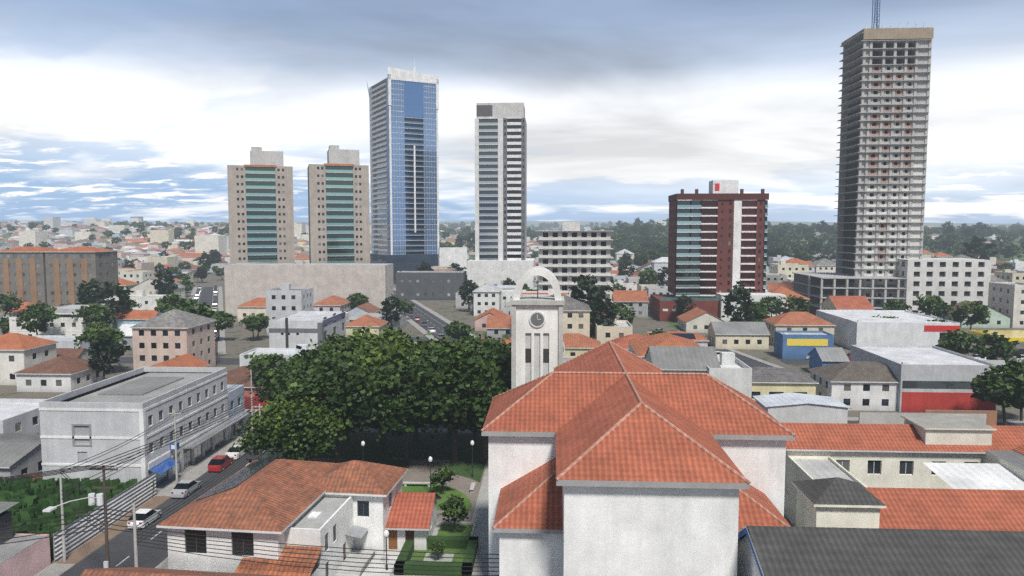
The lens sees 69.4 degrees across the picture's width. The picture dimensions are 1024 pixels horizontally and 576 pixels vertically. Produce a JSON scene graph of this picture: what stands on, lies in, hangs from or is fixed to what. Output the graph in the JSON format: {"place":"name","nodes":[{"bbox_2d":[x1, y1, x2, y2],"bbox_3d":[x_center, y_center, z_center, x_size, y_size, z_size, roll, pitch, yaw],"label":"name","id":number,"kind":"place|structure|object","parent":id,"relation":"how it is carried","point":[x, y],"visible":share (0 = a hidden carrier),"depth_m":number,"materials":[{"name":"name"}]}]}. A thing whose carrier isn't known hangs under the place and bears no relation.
{"place":"outdoors","nodes":[
{"label":"outdoors","id":0,"kind":"place"},
{"bbox_2d":[0,217,1002,258],"bbox_3d":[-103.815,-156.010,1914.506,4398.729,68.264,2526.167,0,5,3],"label":"buildings","id":1,"kind":"structure","parent":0,"point":[207,240],"depth_m":848.40,"materials":[{"name":"concrete"}]},
{"bbox_2d":[0,221,1023,526],"bbox_3d":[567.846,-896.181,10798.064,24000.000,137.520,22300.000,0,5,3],"label":"ground","id":2,"kind":"structure","parent":0,"point":[240,337],"depth_m":236.52,"materials":[{"name":"grey concrete"}]},
{"bbox_2d":[0,315,11,334],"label":"tree","id":3,"kind":"object","parent":2,"relation":"on","point":[4,321],"visible":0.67,"depth_m":210.49,"materials":[{"name":"green plant"}]},
{"bbox_2d":[0,292,23,315],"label":"tree","id":4,"kind":"object","parent":2,"relation":"on","point":[6,305],"visible":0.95,"depth_m":255.76,"materials":[{"name":"green plant"}]},
{"bbox_2d":[12,303,60,334],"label":"tree","id":5,"kind":"object","parent":2,"relation":"on","point":[41,316],"visible":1,"depth_m":200.51,"materials":[{"name":"green plant"}]},
{"bbox_2d":[0,433,170,575],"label":"lot","id":6,"kind":"structure","parent":2,"relation":"on","point":[26,499],"depth_m":77.91,"materials":[{"name":"green plant"}]},
{"bbox_2d":[75,292,98,304],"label":"dark tree","id":7,"kind":"object","parent":2,"relation":"on","point":[79,298],"visible":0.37,"depth_m":241.85,"materials":[{"name":"green plant"}]},
{"bbox_2d":[75,278,105,304],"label":"dark tree","id":8,"kind":"object","parent":2,"relation":"on","point":[83,289],"visible":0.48,"depth_m":244.43,"materials":[{"name":"green plant"}]},
{"bbox_2d":[72,301,115,327],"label":"tree","id":9,"kind":"object","parent":2,"relation":"on","point":[96,309],"visible":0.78,"depth_m":207.91,"materials":[{"name":"green plant"}]},
{"bbox_2d":[84,320,112,332],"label":"tree","id":10,"kind":"object","parent":2,"relation":"on","point":[101,324],"visible":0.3,"depth_m":198.18,"materials":[{"name":"green plant"}]},
{"bbox_2d":[73,325,132,356],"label":"tree","id":11,"kind":"object","parent":2,"relation":"on","point":[116,335],"visible":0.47,"depth_m":161.84,"materials":[{"name":"green plant"}]},
{"bbox_2d":[85,332,122,379],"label":"dark tree","id":12,"kind":"object","parent":2,"relation":"on","point":[104,344],"visible":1,"depth_m":150.33,"materials":[{"name":"green plant"}]},
{"bbox_2d":[92,282,134,328],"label":"dark tree","id":13,"kind":"object","parent":2,"relation":"on","point":[120,292],"visible":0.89,"depth_m":235.28,"materials":[{"name":"green plant"}]},
{"bbox_2d":[114,298,141,309],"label":"tree","id":14,"kind":"object","parent":2,"relation":"on","point":[134,303],"visible":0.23,"depth_m":253.60,"materials":[{"name":"green plant"}]},
{"bbox_2d":[122,260,135,268],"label":"dark tree","id":15,"kind":"object","parent":2,"relation":"on","point":[130,265],"visible":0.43,"depth_m":434.85,"materials":[{"name":"green plant"}]},
{"bbox_2d":[134,224,145,233],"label":"tree","id":16,"kind":"object","parent":2,"relation":"on","point":[141,226],"visible":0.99,"depth_m":962.45,"materials":[{"name":"green plant"}]},
{"bbox_2d":[39,367,250,487],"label":"grey block","id":17,"kind":"structure","parent":2,"relation":"on","point":[85,422],"depth_m":92.20,"materials":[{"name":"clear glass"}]},
{"bbox_2d":[154,292,186,314],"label":"tree","id":18,"kind":"object","parent":2,"relation":"on","point":[173,299],"visible":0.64,"depth_m":229.75,"materials":[{"name":"green plant"}]},
{"bbox_2d":[176,273,191,281],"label":"tree","id":19,"kind":"object","parent":2,"relation":"on","point":[183,277],"visible":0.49,"depth_m":367.25,"materials":[{"name":"green plant"}]},
{"bbox_2d":[178,261,191,268],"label":"tree","id":20,"kind":"object","parent":2,"relation":"on","point":[183,263],"visible":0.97,"depth_m":526.97,"materials":[{"name":"green plant"}]},
{"bbox_2d":[179,279,194,296],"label":"tree","id":21,"kind":"object","parent":2,"relation":"on","point":[187,283],"visible":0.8,"depth_m":348.61,"materials":[{"name":"green plant"}]},
{"bbox_2d":[183,241,194,250],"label":"tree","id":22,"kind":"object","parent":2,"relation":"on","point":[189,243],"visible":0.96,"depth_m":730.77,"materials":[{"name":"green plant"}]},
{"bbox_2d":[164,297,221,322],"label":"tree","id":23,"kind":"object","parent":2,"relation":"on","point":[189,307],"visible":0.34,"depth_m":176.59,"materials":[{"name":"green plant"}]},
{"bbox_2d":[197,265,207,282],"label":"dark tree","id":24,"kind":"object","parent":2,"relation":"on","point":[199,270],"visible":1,"depth_m":438.51,"materials":[{"name":"green plant"}]},
{"bbox_2d":[197,251,211,267],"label":"dark tree","id":25,"kind":"object","parent":2,"relation":"on","point":[204,255],"visible":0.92,"depth_m":517.94,"materials":[{"name":"green plant"}]},
{"bbox_2d":[210,249,221,263],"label":"dark tree","id":26,"kind":"object","parent":2,"relation":"on","point":[219,255],"visible":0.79,"depth_m":569.34,"materials":[{"name":"green plant"}]},
{"bbox_2d":[214,309,236,340],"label":"tree","id":27,"kind":"object","parent":2,"relation":"on","point":[224,318],"visible":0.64,"depth_m":210.23,"materials":[{"name":"green plant"}]},
{"bbox_2d":[0,354,498,575],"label":"power lines","id":28,"kind":"object","parent":2,"relation":"on","point":[101,499],"visible":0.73,"depth_m":62.10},
{"bbox_2d":[239,314,264,340],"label":"tree","id":29,"kind":"object","parent":2,"relation":"on","point":[256,322],"visible":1,"depth_m":210.16,"materials":[{"name":"green plant"}]},
{"bbox_2d":[244,313,270,338],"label":"tree","id":30,"kind":"object","parent":2,"relation":"on","point":[265,319],"visible":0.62,"depth_m":215.03,"materials":[{"name":"green plant"}]},
{"bbox_2d":[80,450,441,575],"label":"houses","id":31,"kind":"structure","parent":2,"relation":"on","point":[356,504],"depth_m":68.00,"materials":[{"name":"orange tile"}]},
{"bbox_2d":[244,352,285,384],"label":"tree","id":32,"kind":"object","parent":2,"relation":"on","point":[256,363],"visible":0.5,"depth_m":132.58,"materials":[{"name":"green plant"}]},
{"bbox_2d":[323,333,344,344],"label":"tree","id":33,"kind":"object","parent":2,"relation":"on","point":[333,336],"visible":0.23,"depth_m":172.54,"materials":[{"name":"green plant"}]},
{"bbox_2d":[346,293,368,308],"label":"tree","id":34,"kind":"object","parent":2,"relation":"on","point":[357,298],"visible":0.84,"depth_m":264.72,"materials":[{"name":"green plant"}]},
{"bbox_2d":[379,294,403,330],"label":"dark tree","id":35,"kind":"object","parent":2,"relation":"on","point":[396,301],"visible":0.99,"depth_m":232.31,"materials":[{"name":"green plant"}]},
{"bbox_2d":[305,432,488,575],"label":"garden","id":36,"kind":"object","parent":2,"relation":"on","point":[428,456],"visible":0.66,"depth_m":91.77,"materials":[{"name":"green plant"}]},
{"bbox_2d":[231,395,350,462],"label":"tree","id":37,"kind":"object","parent":36,"relation":"on","point":[317,437],"visible":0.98,"depth_m":89.34,"materials":[{"name":"green plant"}]},
{"bbox_2d":[246,349,348,406],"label":"tree","id":38,"kind":"object","parent":36,"relation":"on","point":[294,366],"visible":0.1,"depth_m":104.55,"materials":[{"name":"green plant"}]},
{"bbox_2d":[247,388,347,460],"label":"tree","id":39,"kind":"object","parent":36,"relation":"on","point":[312,396],"visible":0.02,"depth_m":96.22,"materials":[{"name":"green plant"}]},
{"bbox_2d":[266,338,349,372],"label":"tree","id":40,"kind":"object","parent":36,"relation":"on","point":[302,351],"visible":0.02,"depth_m":112.40,"materials":[{"name":"green plant"}]},
{"bbox_2d":[261,351,400,462],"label":"tree","id":41,"kind":"object","parent":36,"relation":"on","point":[316,384],"visible":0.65,"depth_m":95.42,"materials":[{"name":"green plant"}]},
{"bbox_2d":[293,335,377,441],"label":"tree","id":42,"kind":"object","parent":36,"relation":"on","point":[338,355],"visible":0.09,"depth_m":109.27,"materials":[{"name":"green plant"}]},
{"bbox_2d":[317,324,430,435],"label":"tree","id":43,"kind":"object","parent":36,"relation":"on","point":[379,341],"visible":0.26,"depth_m":110.97,"materials":[{"name":"green plant"}]},
{"bbox_2d":[326,342,424,451],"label":"tree","id":44,"kind":"object","parent":36,"relation":"on","point":[369,359],"visible":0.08,"depth_m":103.78,"materials":[{"name":"green plant"}]},
{"bbox_2d":[350,358,452,463],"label":"tree","id":45,"kind":"object","parent":36,"relation":"on","point":[404,423],"visible":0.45,"depth_m":95.50,"materials":[{"name":"green plant"}]},
{"bbox_2d":[371,334,447,439],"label":"tree","id":46,"kind":"object","parent":36,"relation":"on","point":[418,350],"visible":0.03,"depth_m":110.40,"materials":[{"name":"green plant"}]},
{"bbox_2d":[427,540,445,556],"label":"bush","id":47,"kind":"object","parent":36,"relation":"on","point":[436,548],"visible":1,"depth_m":71.25,"materials":[{"name":"green plant"}]},
{"bbox_2d":[425,335,455,436],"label":"tree","id":48,"kind":"object","parent":36,"relation":"on","point":[449,433],"depth_m":113.97,"materials":[{"name":"green plant"}]},
{"bbox_2d":[429,465,458,494],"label":"tree","id":49,"kind":"object","parent":36,"relation":"on","point":[444,475],"visible":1,"depth_m":88.88,"materials":[{"name":"green plant"}]},
{"bbox_2d":[378,338,510,462],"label":"tree","id":50,"kind":"object","parent":36,"relation":"on","point":[444,404],"visible":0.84,"depth_m":95.77,"materials":[{"name":"green plant"}]},
{"bbox_2d":[438,494,468,532],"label":"tree","id":51,"kind":"object","parent":36,"relation":"on","point":[447,506],"visible":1,"depth_m":77.41,"materials":[{"name":"green plant"}]},
{"bbox_2d":[428,361,510,460],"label":"tree","id":52,"kind":"object","parent":36,"relation":"on","point":[502,384],"visible":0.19,"depth_m":97.58,"materials":[{"name":"green plant"}]},
{"bbox_2d":[436,327,510,447],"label":"tree","id":53,"kind":"object","parent":36,"relation":"on","point":[493,344],"visible":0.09,"depth_m":106.99,"materials":[{"name":"green plant"}]},
{"bbox_2d":[397,299,413,313],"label":"tree","id":54,"kind":"object","parent":2,"relation":"on","point":[409,307],"visible":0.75,"depth_m":259.17,"materials":[{"name":"green plant"}]},
{"bbox_2d":[414,261,433,270],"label":"dark tree","id":55,"kind":"object","parent":2,"relation":"on","point":[424,266],"visible":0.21,"depth_m":356.76,"materials":[{"name":"green plant"}]},
{"bbox_2d":[204,306,681,329],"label":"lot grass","id":56,"kind":"structure","parent":2,"relation":"on","point":[674,324],"depth_m":254.10,"materials":[{"name":"green plant"}]},
{"bbox_2d":[150,267,178,294],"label":"dark tree","id":57,"kind":"object","parent":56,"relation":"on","point":[164,288],"visible":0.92,"depth_m":304.45,"materials":[{"name":"green plant"}]},
{"bbox_2d":[673,294,695,314],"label":"dark tree","id":58,"kind":"object","parent":56,"relation":"on","point":[681,301],"visible":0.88,"depth_m":251.61,"materials":[{"name":"green plant"}]},
{"bbox_2d":[757,296,785,315],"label":"tree","id":59,"kind":"object","parent":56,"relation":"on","point":[777,302],"visible":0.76,"depth_m":244.06,"materials":[{"name":"green plant"}]},
{"bbox_2d":[443,320,471,340],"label":"tree","id":60,"kind":"object","parent":2,"relation":"on","point":[457,328],"visible":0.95,"depth_m":197.03,"materials":[{"name":"green plant"}]},
{"bbox_2d":[448,263,466,270],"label":"dark tree","id":61,"kind":"object","parent":2,"relation":"on","point":[454,265],"visible":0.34,"depth_m":399.73,"materials":[{"name":"green plant"}]},
{"bbox_2d":[454,235,464,246],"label":"dark tree","id":62,"kind":"object","parent":2,"relation":"on","point":[459,239],"visible":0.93,"depth_m":805.50,"materials":[{"name":"green plant"}]},
{"bbox_2d":[457,280,478,311],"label":"dark tree","id":63,"kind":"object","parent":2,"relation":"on","point":[464,293],"visible":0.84,"depth_m":284.85,"materials":[{"name":"green plant"}]},
{"bbox_2d":[501,278,515,284],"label":"dark tree","id":64,"kind":"object","parent":2,"relation":"on","point":[508,281],"visible":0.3,"depth_m":320.42,"materials":[{"name":"green plant"}]},
{"bbox_2d":[0,222,1023,424],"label":"buildings","id":65,"kind":"structure","parent":2,"relation":"on","point":[902,363],"depth_m":184.69,"materials":[{"name":"grey concrete"}]},
{"bbox_2d":[0,249,1023,480],"bbox_3d":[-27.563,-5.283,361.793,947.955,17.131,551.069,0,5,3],"label":"buildings","id":66,"kind":"structure","parent":2,"relation":"on","point":[175,338],"depth_m":221.94,"materials":[{"name":"concrete"}]},
{"bbox_2d":[130,0,990,321],"bbox_3d":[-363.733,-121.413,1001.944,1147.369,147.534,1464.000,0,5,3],"label":"high-rise buildings","id":67,"kind":"structure","parent":2,"relation":"on","point":[718,242],"depth_m":292.58,"materials":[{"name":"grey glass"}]},
{"bbox_2d":[568,274,613,310],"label":"dark tree","id":68,"kind":"object","parent":2,"relation":"on","point":[588,287],"visible":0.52,"depth_m":208.95,"materials":[{"name":"green plant"}]},
{"bbox_2d":[590,297,618,336],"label":"dark tree","id":69,"kind":"object","parent":2,"relation":"on","point":[601,305],"visible":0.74,"depth_m":195.38,"materials":[{"name":"green plant"}]},
{"bbox_2d":[612,283,625,289],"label":"tree","id":70,"kind":"object","parent":2,"relation":"on","point":[619,287],"visible":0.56,"depth_m":325.33,"materials":[{"name":"green plant"}]},
{"bbox_2d":[611,302,636,323],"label":"tree","id":71,"kind":"object","parent":2,"relation":"on","point":[625,312],"visible":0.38,"depth_m":214.60,"materials":[{"name":"green plant"}]},
{"bbox_2d":[618,251,633,264],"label":"dark tree","id":72,"kind":"object","parent":2,"relation":"on","point":[626,256],"visible":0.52,"depth_m":522.75,"materials":[{"name":"green plant"}]},
{"bbox_2d":[617,260,637,276],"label":"dark tree","id":73,"kind":"object","parent":2,"relation":"on","point":[623,266],"visible":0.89,"depth_m":402.38,"materials":[{"name":"green plant"}]},
{"bbox_2d":[480,266,795,575],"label":"church","id":74,"kind":"structure","parent":2,"relation":"on","point":[609,458],"depth_m":56.68,"materials":[{"name":"tile"}]},
{"bbox_2d":[632,245,644,252],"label":"tree","id":75,"kind":"object","parent":2,"relation":"on","point":[635,250],"visible":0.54,"depth_m":695.89,"materials":[{"name":"green plant"}]},
{"bbox_2d":[633,255,645,265],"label":"dark tree","id":76,"kind":"object","parent":2,"relation":"on","point":[636,259],"visible":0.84,"depth_m":514.23,"materials":[{"name":"green plant"}]},
{"bbox_2d":[638,277,653,284],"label":"tree","id":77,"kind":"object","parent":2,"relation":"on","point":[641,279],"visible":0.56,"depth_m":363.11,"materials":[{"name":"green plant"}]},
{"bbox_2d":[636,269,658,283],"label":"tree","id":78,"kind":"object","parent":2,"relation":"on","point":[650,274],"visible":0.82,"depth_m":363.22,"materials":[{"name":"green plant"}]},
{"bbox_2d":[656,266,667,285],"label":"dark tree","id":79,"kind":"object","parent":2,"relation":"on","point":[661,279],"visible":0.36,"depth_m":335.57,"materials":[{"name":"green plant"}]},
{"bbox_2d":[721,281,755,321],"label":"dark tree","id":80,"kind":"object","parent":2,"relation":"on","point":[742,294],"visible":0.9,"depth_m":208.73,"materials":[{"name":"green plant"}]},
{"bbox_2d":[738,302,772,321],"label":"tree","id":81,"kind":"object","parent":2,"relation":"on","point":[759,311],"visible":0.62,"depth_m":217.08,"materials":[{"name":"green plant"}]},
{"bbox_2d":[773,247,788,256],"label":"dark tree","id":82,"kind":"object","parent":2,"relation":"on","point":[781,250],"visible":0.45,"depth_m":553.74,"materials":[{"name":"green plant"}]},
{"bbox_2d":[779,294,812,313],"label":"tree","id":83,"kind":"object","parent":2,"relation":"on","point":[801,304],"visible":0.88,"depth_m":237.06,"materials":[{"name":"green plant"}]},
{"bbox_2d":[808,241,822,254],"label":"dark tree","id":84,"kind":"object","parent":2,"relation":"on","point":[814,245],"visible":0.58,"depth_m":657.32,"materials":[{"name":"green plant"}]},
{"bbox_2d":[816,220,827,233],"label":"dark tree","id":85,"kind":"object","parent":2,"relation":"on","point":[821,227],"visible":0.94,"depth_m":982.40,"materials":[{"name":"green plant"}]},
{"bbox_2d":[737,415,1023,575],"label":"buildings","id":86,"kind":"structure","parent":2,"relation":"on","point":[927,496],"depth_m":61.81,"materials":[{"name":"tile"}]},
{"bbox_2d":[882,299,911,311],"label":"tree","id":87,"kind":"object","parent":2,"relation":"on","point":[893,304],"visible":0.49,"depth_m":229.57,"materials":[{"name":"green plant"}]},
{"bbox_2d":[923,236,936,249],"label":"tree","id":88,"kind":"object","parent":2,"relation":"on","point":[925,240],"visible":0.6,"depth_m":790.59,"materials":[{"name":"green plant"}]},
{"bbox_2d":[915,294,946,315],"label":"tree","id":89,"kind":"object","parent":2,"relation":"on","point":[934,300],"visible":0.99,"depth_m":244.97,"materials":[{"name":"green plant"}]},
{"bbox_2d":[927,240,939,249],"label":"tree","id":90,"kind":"object","parent":2,"relation":"on","point":[935,244],"visible":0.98,"depth_m":735.26,"materials":[{"name":"green plant"}]},
{"bbox_2d":[925,301,952,317],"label":"tree","id":91,"kind":"object","parent":2,"relation":"on","point":[948,308],"visible":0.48,"depth_m":246.99,"materials":[{"name":"green plant"}]},
{"bbox_2d":[942,238,955,250],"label":"dark tree","id":92,"kind":"object","parent":2,"relation":"on","point":[947,241],"visible":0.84,"depth_m":732.04,"materials":[{"name":"green plant"}]},
{"bbox_2d":[943,225,954,233],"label":"dark tree","id":93,"kind":"object","parent":2,"relation":"on","point":[950,229],"visible":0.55,"depth_m":874.37,"materials":[{"name":"green plant"}]},
{"bbox_2d":[947,244,962,253],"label":"tree","id":94,"kind":"object","parent":2,"relation":"on","point":[952,247],"visible":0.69,"depth_m":683.01,"materials":[{"name":"green plant"}]},
{"bbox_2d":[935,329,984,355],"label":"tree","id":95,"kind":"object","parent":2,"relation":"on","point":[963,338],"visible":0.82,"depth_m":163.06,"materials":[{"name":"green plant"}]},
{"bbox_2d":[950,300,990,329],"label":"tree","id":96,"kind":"object","parent":2,"relation":"on","point":[980,313],"visible":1,"depth_m":212.46,"materials":[{"name":"green plant"}]},
{"bbox_2d":[962,235,997,259],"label":"dark tree","id":97,"kind":"object","parent":2,"relation":"on","point":[975,244],"visible":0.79,"depth_m":488.11,"materials":[{"name":"green plant"}]},
{"bbox_2d":[986,226,999,235],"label":"tree","id":98,"kind":"object","parent":2,"relation":"on","point":[993,230],"visible":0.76,"depth_m":1022.53,"materials":[{"name":"green plant"}]},
{"bbox_2d":[972,330,1018,359],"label":"tree","id":99,"kind":"object","parent":2,"relation":"on","point":[1002,346],"visible":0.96,"depth_m":162.06,"materials":[{"name":"green plant"}]},
{"bbox_2d":[970,365,1023,425],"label":"tree","id":100,"kind":"object","parent":2,"relation":"on","point":[992,381],"visible":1,"depth_m":118.77,"materials":[{"name":"green plant"}]},
{"bbox_2d":[991,240,1006,253],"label":"tree","id":101,"kind":"object","parent":2,"relation":"on","point":[1000,244],"visible":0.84,"depth_m":699.92,"materials":[{"name":"green plant"}]},
{"bbox_2d":[994,234,1010,242],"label":"tree","id":102,"kind":"object","parent":2,"relation":"on","point":[1000,237],"visible":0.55,"depth_m":800.31,"materials":[{"name":"green plant"}]},
{"bbox_2d":[998,262,1013,269],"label":"tree","id":103,"kind":"object","parent":2,"relation":"on","point":[1009,265],"visible":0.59,"depth_m":474.94,"materials":[{"name":"green plant"}]},
{"bbox_2d":[995,354,1023,420],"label":"tree","id":104,"kind":"object","parent":2,"relation":"on","point":[1018,365],"visible":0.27,"depth_m":122.75,"materials":[{"name":"green plant"}]},
{"bbox_2d":[1000,244,1022,259],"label":"tree","id":105,"kind":"object","parent":2,"relation":"on","point":[1007,252],"visible":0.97,"depth_m":632.31,"materials":[{"name":"green plant"}]},
{"bbox_2d":[0,0,1023,223],"label":"sky","id":106,"kind":"structure","parent":0,"point":[118,110],"materials":[{"name":"white"}]},
{"bbox_2d":[34,286,1023,575],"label":"roads","id":107,"kind":"structure","parent":0,"point":[122,550],"depth_m":96.71,"materials":[{"name":"grey asphalt"}]},
{"bbox_2d":[127,285,1023,527],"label":"cars","id":108,"kind":"object","parent":107,"relation":"on","point":[182,488],"visible":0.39,"depth_m":97.50,"materials":[{"name":"red metal"}]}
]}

